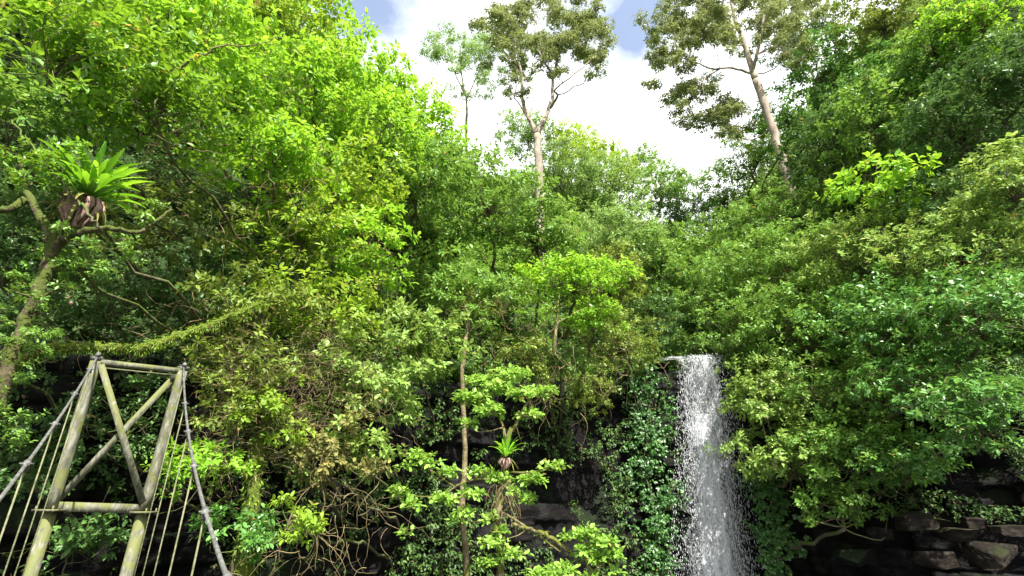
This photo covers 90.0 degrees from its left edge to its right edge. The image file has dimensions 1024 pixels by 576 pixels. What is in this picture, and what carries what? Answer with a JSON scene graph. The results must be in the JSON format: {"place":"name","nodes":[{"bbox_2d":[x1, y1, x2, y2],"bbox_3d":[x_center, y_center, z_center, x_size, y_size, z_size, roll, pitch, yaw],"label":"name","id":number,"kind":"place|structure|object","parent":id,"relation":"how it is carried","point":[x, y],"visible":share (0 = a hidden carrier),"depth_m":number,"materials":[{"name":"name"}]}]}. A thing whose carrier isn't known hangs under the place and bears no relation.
{"place":"outdoors","nodes":[
{"label":"outdoors","id":0,"kind":"place"},
{"bbox_2d":[0,332,1023,575],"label":"cliff","id":1,"kind":"structure","parent":0,"point":[986,480],"depth_m":20.28,"materials":[{"name":"black stone"}]},
{"bbox_2d":[0,283,482,575],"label":"wall plants","id":2,"kind":"object","parent":1,"relation":"on","point":[438,517],"depth_m":15.27,"materials":[{"name":"green plant"}]},
{"bbox_2d":[164,301,424,520],"bbox_3d":[-4.723,2.579,11.866,5.953,5.092,3.775,16,-28,-33],"label":"vine tangle","id":3,"kind":"object","parent":1,"relation":"hanging from","point":[291,387],"visible":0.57,"depth_m":11.42,"materials":[{"name":"green plant"}]},
{"bbox_2d":[348,345,700,575],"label":"wall plants","id":4,"kind":"object","parent":1,"relation":"attached to","point":[591,450],"depth_m":23.34,"materials":[{"name":"green plant"}]},
{"bbox_2d":[611,356,691,575],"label":"ivy curtain","id":5,"kind":"object","parent":1,"relation":"hanging from","point":[657,520],"visible":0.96,"depth_m":25.44,"materials":[{"name":"green plant"}]},
{"bbox_2d":[733,445,811,575],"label":"ivy curtain","id":6,"kind":"object","parent":1,"relation":"hanging from","point":[772,563],"visible":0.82,"depth_m":22.90,"materials":[{"name":"green plant"}]},
{"bbox_2d":[713,348,836,436],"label":"hanging bush","id":7,"kind":"object","parent":1,"relation":"on","point":[772,393],"visible":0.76,"depth_m":23.69,"materials":[{"name":"green plant"}]},
{"bbox_2d":[775,471,899,560],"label":"hanging bush","id":8,"kind":"object","parent":1,"relation":"attached to","point":[842,510],"visible":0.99,"depth_m":19.81,"materials":[{"name":"green plant"}]},
{"bbox_2d":[770,343,923,452],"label":"hanging bush","id":9,"kind":"object","parent":1,"relation":"attached to","point":[838,396],"visible":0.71,"depth_m":21.54,"materials":[{"name":"green plant"}]},
{"bbox_2d":[765,404,952,521],"bbox_3d":[12.811,8.217,22.578,5.686,5.183,10.518,8,-24,-19],"label":"hanging bush","id":10,"kind":"object","parent":1,"relation":"attached to","point":[820,474],"visible":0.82,"depth_m":19.91,"materials":[{"name":"green plant"}]},
{"bbox_2d":[734,355,1023,524],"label":"wall plants","id":11,"kind":"object","parent":1,"relation":"attached to","point":[980,507],"depth_m":20.32,"materials":[{"name":"green plant"}]},
{"bbox_2d":[830,421,973,510],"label":"hanging bush","id":12,"kind":"object","parent":1,"relation":"attached to","point":[906,456],"visible":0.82,"depth_m":18.92,"materials":[{"name":"green plant"}]},
{"bbox_2d":[0,0,1023,399],"bbox_3d":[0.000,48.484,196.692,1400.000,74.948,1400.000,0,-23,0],"label":"ground","id":13,"kind":"structure","parent":0,"point":[208,224],"depth_m":22.66,"materials":[{"name":"green plant"}]},
{"bbox_2d":[0,486,132,575],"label":"thicket shrub","id":14,"kind":"object","parent":13,"relation":"on","point":[82,539],"visible":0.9,"depth_m":8.58,"materials":[{"name":"green plant"}]},
{"bbox_2d":[0,390,144,550],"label":"thicket shrub","id":15,"kind":"object","parent":13,"relation":"on","point":[30,475],"visible":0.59,"depth_m":9.36,"materials":[{"name":"green plant"}]},
{"bbox_2d":[0,186,154,405],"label":"understory tree","id":16,"kind":"object","parent":13,"relation":"on","point":[9,259],"visible":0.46,"depth_m":10.63,"materials":[{"name":"green plant"}]},
{"bbox_2d":[0,102,172,450],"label":"forked mossy tree","id":17,"kind":"object","parent":13,"relation":"on","point":[57,238],"visible":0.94,"depth_m":8.27,"materials":[{"name":"green plant"}]},
{"bbox_2d":[38,135,151,237],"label":"nest fern","id":18,"kind":"object","parent":17,"relation":"on","point":[93,187],"visible":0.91,"depth_m":8.61,"materials":[{"name":"green plant"}]},
{"bbox_2d":[15,301,269,370],"bbox_3d":[-7.019,0.814,9.503,4.348,2.185,1.032,9,-25,-21],"label":"mossy bough","id":19,"kind":"object","parent":17,"relation":"attached to","point":[73,347],"visible":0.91,"depth_m":9.17,"materials":[{"name":"green plant"}]},
{"bbox_2d":[23,352,188,575],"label":"bridge tower","id":20,"kind":"structure","parent":13,"relation":"on","point":[60,491],"depth_m":7.95,"materials":[{"name":"wood"}]},
{"bbox_2d":[0,356,97,575],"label":"suspension cable","id":21,"kind":"object","parent":20,"relation":"attached to","point":[26,464],"visible":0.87,"depth_m":5.23,"materials":[{"name":"metal"}]},
{"bbox_2d":[134,366,231,575],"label":"suspension cable","id":22,"kind":"object","parent":20,"relation":"attached to","point":[205,511],"visible":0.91,"depth_m":4.87,"materials":[{"name":"metal"}]},
{"bbox_2d":[22,248,190,379],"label":"understory tree","id":23,"kind":"object","parent":13,"relation":"on","point":[96,317],"visible":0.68,"depth_m":12.34,"materials":[{"name":"green plant"}]},
{"bbox_2d":[0,73,229,366],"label":"broadleaf tree","id":24,"kind":"object","parent":13,"relation":"on","point":[11,99],"visible":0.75,"depth_m":9.57,"materials":[{"name":"green plant"}]},
{"bbox_2d":[0,134,261,376],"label":"understory tree","id":25,"kind":"object","parent":13,"relation":"on","point":[51,181],"visible":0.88,"depth_m":8.31,"materials":[{"name":"green plant"}]},
{"bbox_2d":[0,0,278,361],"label":"broadleaf tree","id":26,"kind":"object","parent":13,"relation":"on","point":[81,48],"visible":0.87,"depth_m":10.08,"materials":[{"name":"green plant"}]},
{"bbox_2d":[79,371,211,516],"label":"thicket shrub","id":27,"kind":"object","parent":13,"relation":"on","point":[139,381],"visible":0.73,"depth_m":11.31,"materials":[{"name":"green plant"}]},
{"bbox_2d":[77,179,260,363],"bbox_3d":[-9.998,-0.233,15.634,4.396,4.846,7.694,8,-24,-18],"label":"shade tree","id":28,"kind":"object","parent":13,"relation":"on","point":[195,211],"visible":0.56,"depth_m":13.88,"materials":[{"name":"green plant"}]},
{"bbox_2d":[61,0,296,286],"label":"broadleaf tree","id":29,"kind":"object","parent":13,"relation":"on","point":[234,24],"visible":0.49,"depth_m":13.28,"materials":[{"name":"green plant"}]},
{"bbox_2d":[34,2,324,364],"bbox_3d":[-7.570,-1.383,15.623,4.809,4.712,14.407,0,-23,0],"label":"broadleaf tree","id":30,"kind":"object","parent":13,"relation":"on","point":[212,113],"visible":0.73,"depth_m":11.16,"materials":[{"name":"green plant"}]},
{"bbox_2d":[143,241,269,362],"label":"understory tree","id":31,"kind":"object","parent":13,"relation":"on","point":[180,311],"visible":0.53,"depth_m":13.12,"materials":[{"name":"green plant"}]},
{"bbox_2d":[140,432,322,523],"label":"thicket shrub","id":32,"kind":"object","parent":13,"relation":"on","point":[204,462],"visible":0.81,"depth_m":9.74,"materials":[{"name":"green plant"}]},
{"bbox_2d":[184,499,286,575],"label":"thicket shrub","id":33,"kind":"object","parent":13,"relation":"on","point":[260,537],"visible":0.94,"depth_m":9.49,"materials":[{"name":"green plant"}]},
{"bbox_2d":[176,25,315,277],"bbox_3d":[-8.163,-4.471,19.360,4.738,5.679,10.724,-6,-24,13],"label":"bright tree","id":34,"kind":"object","parent":13,"relation":"on","point":[262,94],"visible":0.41,"depth_m":16.35,"materials":[{"name":"green plant"}]},
{"bbox_2d":[84,9,408,292],"bbox_3d":[-6.501,-4.872,14.562,7.960,9.000,7.286,16,-28,-33],"label":"vine tangle","id":35,"kind":"object","parent":34,"relation":"hanging from","point":[176,144],"visible":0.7,"depth_m":13.60,"materials":[{"name":"green plant"}]},
{"bbox_2d":[171,317,332,481],"bbox_3d":[-5.793,4.271,15.198,2.856,3.970,11.729,0,-23,0],"label":"thicket shrub","id":36,"kind":"object","parent":13,"relation":"on","point":[287,359],"visible":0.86,"depth_m":11.11,"materials":[{"name":"green plant"}]},
{"bbox_2d":[225,361,278,575],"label":"mossy column","id":37,"kind":"structure","parent":13,"relation":"on","point":[253,500],"depth_m":10.27,"materials":[{"name":"green plant"}]},
{"bbox_2d":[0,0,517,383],"bbox_3d":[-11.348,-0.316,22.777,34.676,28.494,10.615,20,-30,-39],"label":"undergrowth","id":38,"kind":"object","parent":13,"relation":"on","point":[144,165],"visible":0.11,"depth_m":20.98,"materials":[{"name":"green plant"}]},
{"bbox_2d":[176,258,341,432],"bbox_3d":[-6.138,2.860,15.758,3.462,4.163,11.314,0,-23,0],"label":"thicket shrub","id":39,"kind":"object","parent":13,"relation":"on","point":[262,313],"visible":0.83,"depth_m":12.25,"materials":[{"name":"green plant"}]},
{"bbox_2d":[176,0,354,190],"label":"bright tree","id":40,"kind":"object","parent":13,"relation":"on","point":[289,13],"visible":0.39,"depth_m":19.88,"materials":[{"name":"green plant"}]},
{"bbox_2d":[176,108,355,353],"bbox_3d":[-7.119,-1.482,18.202,4.988,4.906,11.985,0,-23,0],"label":"bright tree","id":41,"kind":"object","parent":13,"relation":"on","point":[294,140],"visible":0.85,"depth_m":14.86,"materials":[{"name":"green plant"}]},
{"bbox_2d":[188,367,344,517],"bbox_3d":[-5.547,5.314,14.697,2.281,3.817,11.526,0,-23,0],"label":"thicket shrub","id":42,"kind":"object","parent":13,"relation":"on","point":[243,406],"visible":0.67,"depth_m":10.58,"materials":[{"name":"green plant"}]},
{"bbox_2d":[6,0,528,281],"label":"canopy","id":43,"kind":"object","parent":13,"relation":"on","point":[477,245],"visible":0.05,"depth_m":33.28,"materials":[{"name":"green plant"}]},
{"bbox_2d":[215,368,357,504],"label":"thicket shrub","id":44,"kind":"object","parent":13,"relation":"on","point":[278,406],"visible":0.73,"depth_m":10.82,"materials":[{"name":"green plant"}]},
{"bbox_2d":[225,185,380,345],"bbox_3d":[-6.145,0.584,17.816,4.710,4.329,10.288,0,-23,0],"label":"thicket shrub","id":45,"kind":"object","parent":13,"relation":"on","point":[302,243],"visible":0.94,"depth_m":15.01,"materials":[{"name":"green plant"}]},
{"bbox_2d":[236,18,391,283],"bbox_3d":[-7.308,-5.140,22.474,5.622,6.000,13.839,0,-23,0],"label":"bright tree","id":46,"kind":"object","parent":13,"relation":"on","point":[311,68],"visible":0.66,"depth_m":18.68,"materials":[{"name":"green plant"}]},
{"bbox_2d":[240,260,391,419],"bbox_3d":[-5.300,2.711,17.161,3.933,4.123,10.825,0,-23,0],"label":"thicket shrub","id":47,"kind":"object","parent":13,"relation":"on","point":[366,298],"visible":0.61,"depth_m":13.80,"materials":[{"name":"green plant"}]},
{"bbox_2d":[247,0,392,212],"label":"bright tree","id":48,"kind":"object","parent":13,"relation":"on","point":[344,73],"visible":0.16,"depth_m":24.12,"materials":[{"name":"green plant"}]},
{"bbox_2d":[268,403,399,530],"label":"thicket shrub","id":49,"kind":"object","parent":13,"relation":"on","point":[327,464],"visible":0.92,"depth_m":11.36,"materials":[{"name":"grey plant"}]},
{"bbox_2d":[253,129,415,343],"bbox_3d":[-7.061,-1.599,19.933,5.440,4.942,10.985,7,-24,-16],"label":"bright tree","id":50,"kind":"object","parent":13,"relation":"on","point":[362,191],"visible":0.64,"depth_m":17.39,"materials":[{"name":"green plant"}]},
{"bbox_2d":[292,319,391,475],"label":"thicket shrub","id":51,"kind":"object","parent":13,"relation":"on","point":[347,360],"visible":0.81,"depth_m":13.20,"materials":[{"name":"green plant"}]},
{"bbox_2d":[300,199,420,374],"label":"bright tree","id":52,"kind":"object","parent":13,"relation":"on","point":[389,284],"visible":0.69,"depth_m":16.42,"materials":[{"name":"green plant"}]},
{"bbox_2d":[299,81,438,305],"bbox_3d":[-5.266,-4.257,23.868,6.227,6.475,11.013,-10,-25,22],"label":"bright tree","id":53,"kind":"object","parent":13,"relation":"on","point":[390,113],"visible":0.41,"depth_m":21.41,"materials":[{"name":"green plant"}]},
{"bbox_2d":[323,394,415,510],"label":"thicket shrub","id":54,"kind":"object","parent":13,"relation":"on","point":[373,440],"visible":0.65,"depth_m":12.17,"materials":[{"name":"green plant"}]},
{"bbox_2d":[347,355,429,471],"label":"pale shrub","id":55,"kind":"object","parent":13,"relation":"on","point":[395,388],"visible":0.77,"depth_m":15.21,"materials":[{"name":"green plant"}]},
{"bbox_2d":[332,39,445,213],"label":"bright tree","id":56,"kind":"object","parent":13,"relation":"on","point":[382,75],"visible":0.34,"depth_m":29.03,"materials":[{"name":"green plant"}]},
{"bbox_2d":[352,125,475,315],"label":"bright tree","id":57,"kind":"object","parent":13,"relation":"on","point":[428,181],"visible":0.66,"depth_m":23.27,"materials":[{"name":"green plant"}]},
{"bbox_2d":[342,299,487,435],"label":"tree","id":58,"kind":"object","parent":13,"relation":"on","point":[413,348],"visible":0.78,"depth_m":16.85,"materials":[{"name":"green plant"}]},
{"bbox_2d":[382,232,509,365],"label":"slope tree","id":59,"kind":"object","parent":13,"relation":"on","point":[436,259],"visible":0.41,"depth_m":23.68,"materials":[{"name":"green plant"}]},
{"bbox_2d":[416,18,507,158],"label":"slim tree","id":60,"kind":"object","parent":13,"relation":"on","point":[474,47],"visible":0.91,"depth_m":55.70,"materials":[{"name":"green plant"}]},
{"bbox_2d":[420,260,521,575],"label":"slender tree","id":61,"kind":"object","parent":13,"relation":"on","point":[459,277],"visible":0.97,"depth_m":19.96,"materials":[{"name":"green plant"}]},
{"bbox_2d":[383,363,571,575],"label":"pad leaved tree","id":62,"kind":"object","parent":13,"relation":"on","point":[510,390],"visible":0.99,"depth_m":14.33,"materials":[{"name":"green plant"}]},
{"bbox_2d":[418,141,560,274],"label":"dark tree","id":63,"kind":"object","parent":13,"relation":"on","point":[484,211],"visible":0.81,"depth_m":28.63,"materials":[{"name":"green plant"}]},
{"bbox_2d":[484,192,589,331],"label":"slope tree","id":64,"kind":"object","parent":13,"relation":"on","point":[540,242],"visible":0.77,"depth_m":28.76,"materials":[{"name":"green plant"}]},
{"bbox_2d":[467,0,618,282],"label":"gum tree","id":65,"kind":"object","parent":13,"relation":"on","point":[585,26],"visible":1,"depth_m":47.13,"materials":[{"name":"green plant"}]},
{"bbox_2d":[508,133,601,212],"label":"slope tree","id":66,"kind":"object","parent":13,"relation":"on","point":[569,190],"visible":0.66,"depth_m":56.07,"materials":[{"name":"green plant"}]},
{"bbox_2d":[520,520,626,575],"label":"pad leaved shrub","id":67,"kind":"object","parent":13,"relation":"on","point":[598,541],"visible":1,"depth_m":12.83,"materials":[{"name":"green plant"}]},
{"bbox_2d":[510,249,644,380],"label":"flat topped tree","id":68,"kind":"object","parent":13,"relation":"on","point":[584,270],"visible":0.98,"depth_m":21.98,"materials":[{"name":"green plant"}]},
{"bbox_2d":[571,151,657,226],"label":"slope tree","id":69,"kind":"object","parent":13,"relation":"on","point":[613,187],"visible":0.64,"depth_m":57.94,"materials":[{"name":"green plant"}]},
{"bbox_2d":[575,307,667,377],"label":"slope tree","id":70,"kind":"object","parent":13,"relation":"on","point":[619,336],"visible":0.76,"depth_m":27.50,"materials":[{"name":"green plant"}]},
{"bbox_2d":[559,193,685,290],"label":"slope tree","id":71,"kind":"object","parent":13,"relation":"on","point":[591,225],"visible":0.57,"depth_m":36.14,"materials":[{"name":"green plant"}]},
{"bbox_2d":[360,0,930,319],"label":"distant forest","id":72,"kind":"object","parent":13,"relation":"on","point":[532,190],"visible":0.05,"depth_m":53.03,"materials":[{"name":"green plant"}]},
{"bbox_2d":[622,215,700,325],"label":"slope tree","id":73,"kind":"object","parent":13,"relation":"on","point":[658,279],"visible":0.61,"depth_m":36.86,"materials":[{"name":"green plant"}]},
{"bbox_2d":[385,158,1023,504],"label":"undergrowth","id":74,"kind":"object","parent":13,"relation":"on","point":[675,342],"visible":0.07,"depth_m":32.20,"materials":[{"name":"green plant"}]},
{"bbox_2d":[659,240,781,366],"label":"wall tree","id":75,"kind":"object","parent":13,"relation":"on","point":[710,279],"visible":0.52,"depth_m":32.04,"materials":[{"name":"green plant"}]},
{"bbox_2d":[684,158,768,255],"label":"wall tree","id":76,"kind":"object","parent":13,"relation":"on","point":[719,200],"visible":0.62,"depth_m":52.86,"materials":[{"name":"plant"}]},
{"bbox_2d":[632,0,831,302],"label":"gum tree","id":77,"kind":"object","parent":13,"relation":"on","point":[679,26],"visible":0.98,"depth_m":40.78,"materials":[{"name":"green plant"}]},
{"bbox_2d":[682,284,796,376],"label":"hanging bush","id":78,"kind":"object","parent":13,"relation":"on","point":[735,342],"visible":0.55,"depth_m":27.97,"materials":[{"name":"green plant"}]},
{"bbox_2d":[677,198,806,299],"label":"wall tree","id":79,"kind":"object","parent":13,"relation":"on","point":[714,232],"visible":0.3,"depth_m":37.60,"materials":[{"name":"green plant"}]},
{"bbox_2d":[708,118,792,231],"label":"wall tree","id":80,"kind":"object","parent":13,"relation":"on","point":[755,156],"visible":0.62,"depth_m":50.77,"materials":[{"name":"green plant"}]},
{"bbox_2d":[700,201,865,353],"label":"wall tree","id":81,"kind":"object","parent":13,"relation":"on","point":[767,260],"visible":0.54,"depth_m":29.20,"materials":[{"name":"green plant"}]},
{"bbox_2d":[726,168,845,287],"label":"wall tree","id":82,"kind":"object","parent":13,"relation":"on","point":[794,210],"visible":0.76,"depth_m":34.06,"materials":[{"name":"green plant"}]},
{"bbox_2d":[703,404,883,498],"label":"hanging bush","id":83,"kind":"object","parent":13,"relation":"on","point":[756,463],"visible":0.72,"depth_m":21.94,"materials":[{"name":"green plant"}]},
{"bbox_2d":[712,277,888,387],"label":"hanging bush","id":84,"kind":"object","parent":13,"relation":"on","point":[799,327],"visible":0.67,"depth_m":25.23,"materials":[{"name":"green plant"}]},
{"bbox_2d":[629,0,1023,400],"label":"undergrowth","id":85,"kind":"object","parent":13,"relation":"on","point":[710,352],"visible":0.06,"depth_m":33.35,"materials":[{"name":"green plant"}]},
{"bbox_2d":[768,19,890,202],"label":"wall tree","id":86,"kind":"object","parent":13,"relation":"on","point":[829,74],"visible":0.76,"depth_m":38.96,"materials":[{"name":"green plant"}]},
{"bbox_2d":[767,89,901,225],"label":"wall tree","id":87,"kind":"object","parent":13,"relation":"on","point":[829,145],"visible":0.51,"depth_m":34.33,"materials":[{"name":"green plant"}]},
{"bbox_2d":[775,0,940,200],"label":"wall tree","id":88,"kind":"object","parent":13,"relation":"on","point":[883,21],"visible":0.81,"depth_m":37.39,"materials":[{"name":"green plant"}]},
{"bbox_2d":[776,199,944,359],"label":"wall tree","id":89,"kind":"object","parent":13,"relation":"on","point":[857,265],"visible":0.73,"depth_m":25.23,"materials":[{"name":"green plant"}]},
{"bbox_2d":[787,145,943,323],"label":"wall tree","id":90,"kind":"object","parent":13,"relation":"on","point":[877,193],"visible":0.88,"depth_m":24.46,"materials":[{"name":"green plant"}]},
{"bbox_2d":[805,62,937,239],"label":"wall tree","id":91,"kind":"object","parent":13,"relation":"on","point":[877,127],"visible":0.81,"depth_m":29.65,"materials":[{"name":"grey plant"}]},
{"bbox_2d":[792,260,974,389],"bbox_3d":[16.547,2.594,23.160,6.527,5.780,10.651,-11,-25,24],"label":"hanging bush","id":92,"kind":"object","parent":13,"relation":"on","point":[871,297],"visible":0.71,"depth_m":21.19,"materials":[{"name":"green plant"}]},
{"bbox_2d":[826,16,984,202],"bbox_3d":[24.370,-11.507,31.353,7.751,7.372,9.296,-17,-28,35],"label":"wall tree","id":93,"kind":"object","parent":13,"relation":"on","point":[915,79],"visible":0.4,"depth_m":30.34,"materials":[{"name":"green plant"}]},
{"bbox_2d":[821,336,995,461],"bbox_3d":[14.970,5.731,22.497,5.241,5.094,12.090,0,-23,0],"label":"hanging bush","id":94,"kind":"object","parent":13,"relation":"on","point":[899,405],"visible":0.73,"depth_m":18.76,"materials":[{"name":"green plant"}]},
{"bbox_2d":[822,367,1023,499],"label":"hanging bush","id":95,"kind":"object","parent":13,"relation":"on","point":[985,418],"visible":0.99,"depth_m":15.97,"materials":[{"name":"green plant"}]},
{"bbox_2d":[846,0,1000,190],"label":"wall tree","id":96,"kind":"object","parent":13,"relation":"on","point":[930,52],"visible":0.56,"depth_m":29.44,"materials":[{"name":"green plant"}]},
{"bbox_2d":[852,249,1023,413],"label":"hanging bush","id":97,"kind":"object","parent":13,"relation":"on","point":[962,301],"visible":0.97,"depth_m":18.31,"materials":[{"name":"green plant"}]},
{"bbox_2d":[854,193,1023,369],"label":"wall tree","id":98,"kind":"object","parent":13,"relation":"on","point":[951,249],"visible":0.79,"depth_m":20.81,"materials":[{"name":"green plant"}]},
{"bbox_2d":[879,163,1023,292],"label":"wall tree","id":99,"kind":"object","parent":13,"relation":"on","point":[945,185],"visible":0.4,"depth_m":23.28,"materials":[{"name":"green plant"}]},
{"bbox_2d":[881,130,1023,340],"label":"wall tree","id":100,"kind":"object","parent":13,"relation":"on","point":[980,193],"visible":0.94,"depth_m":20.26,"materials":[{"name":"green plant"}]},
{"bbox_2d":[884,66,1023,239],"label":"wall tree","id":101,"kind":"object","parent":13,"relation":"on","point":[966,138],"visible":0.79,"depth_m":24.70,"materials":[{"name":"green plant"}]},
{"bbox_2d":[887,0,1023,170],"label":"wall tree","id":102,"kind":"object","parent":13,"relation":"on","point":[982,7],"visible":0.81,"depth_m":27.72,"materials":[{"name":"green plant"}]},
{"bbox_2d":[915,18,1023,226],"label":"wall tree","id":103,"kind":"object","parent":13,"relation":"on","point":[1011,74],"visible":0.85,"depth_m":23.84,"materials":[{"name":"green plant"}]},
{"bbox_2d":[295,0,900,239],"label":"sky","id":104,"kind":"structure","parent":0,"point":[627,111],"materials":[{"name":"white"}]},
{"bbox_2d":[659,355,738,575],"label":"waterfall","id":105,"kind":"structure","parent":0,"point":[718,571],"depth_m":24.86,"materials":[{"name":"white liquid"}]},
{"bbox_2d":[668,352,762,575],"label":"spray","id":106,"kind":"object","parent":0,"point":[703,445],"visible":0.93,"depth_m":25.14,"materials":[{"name":"liquid"}]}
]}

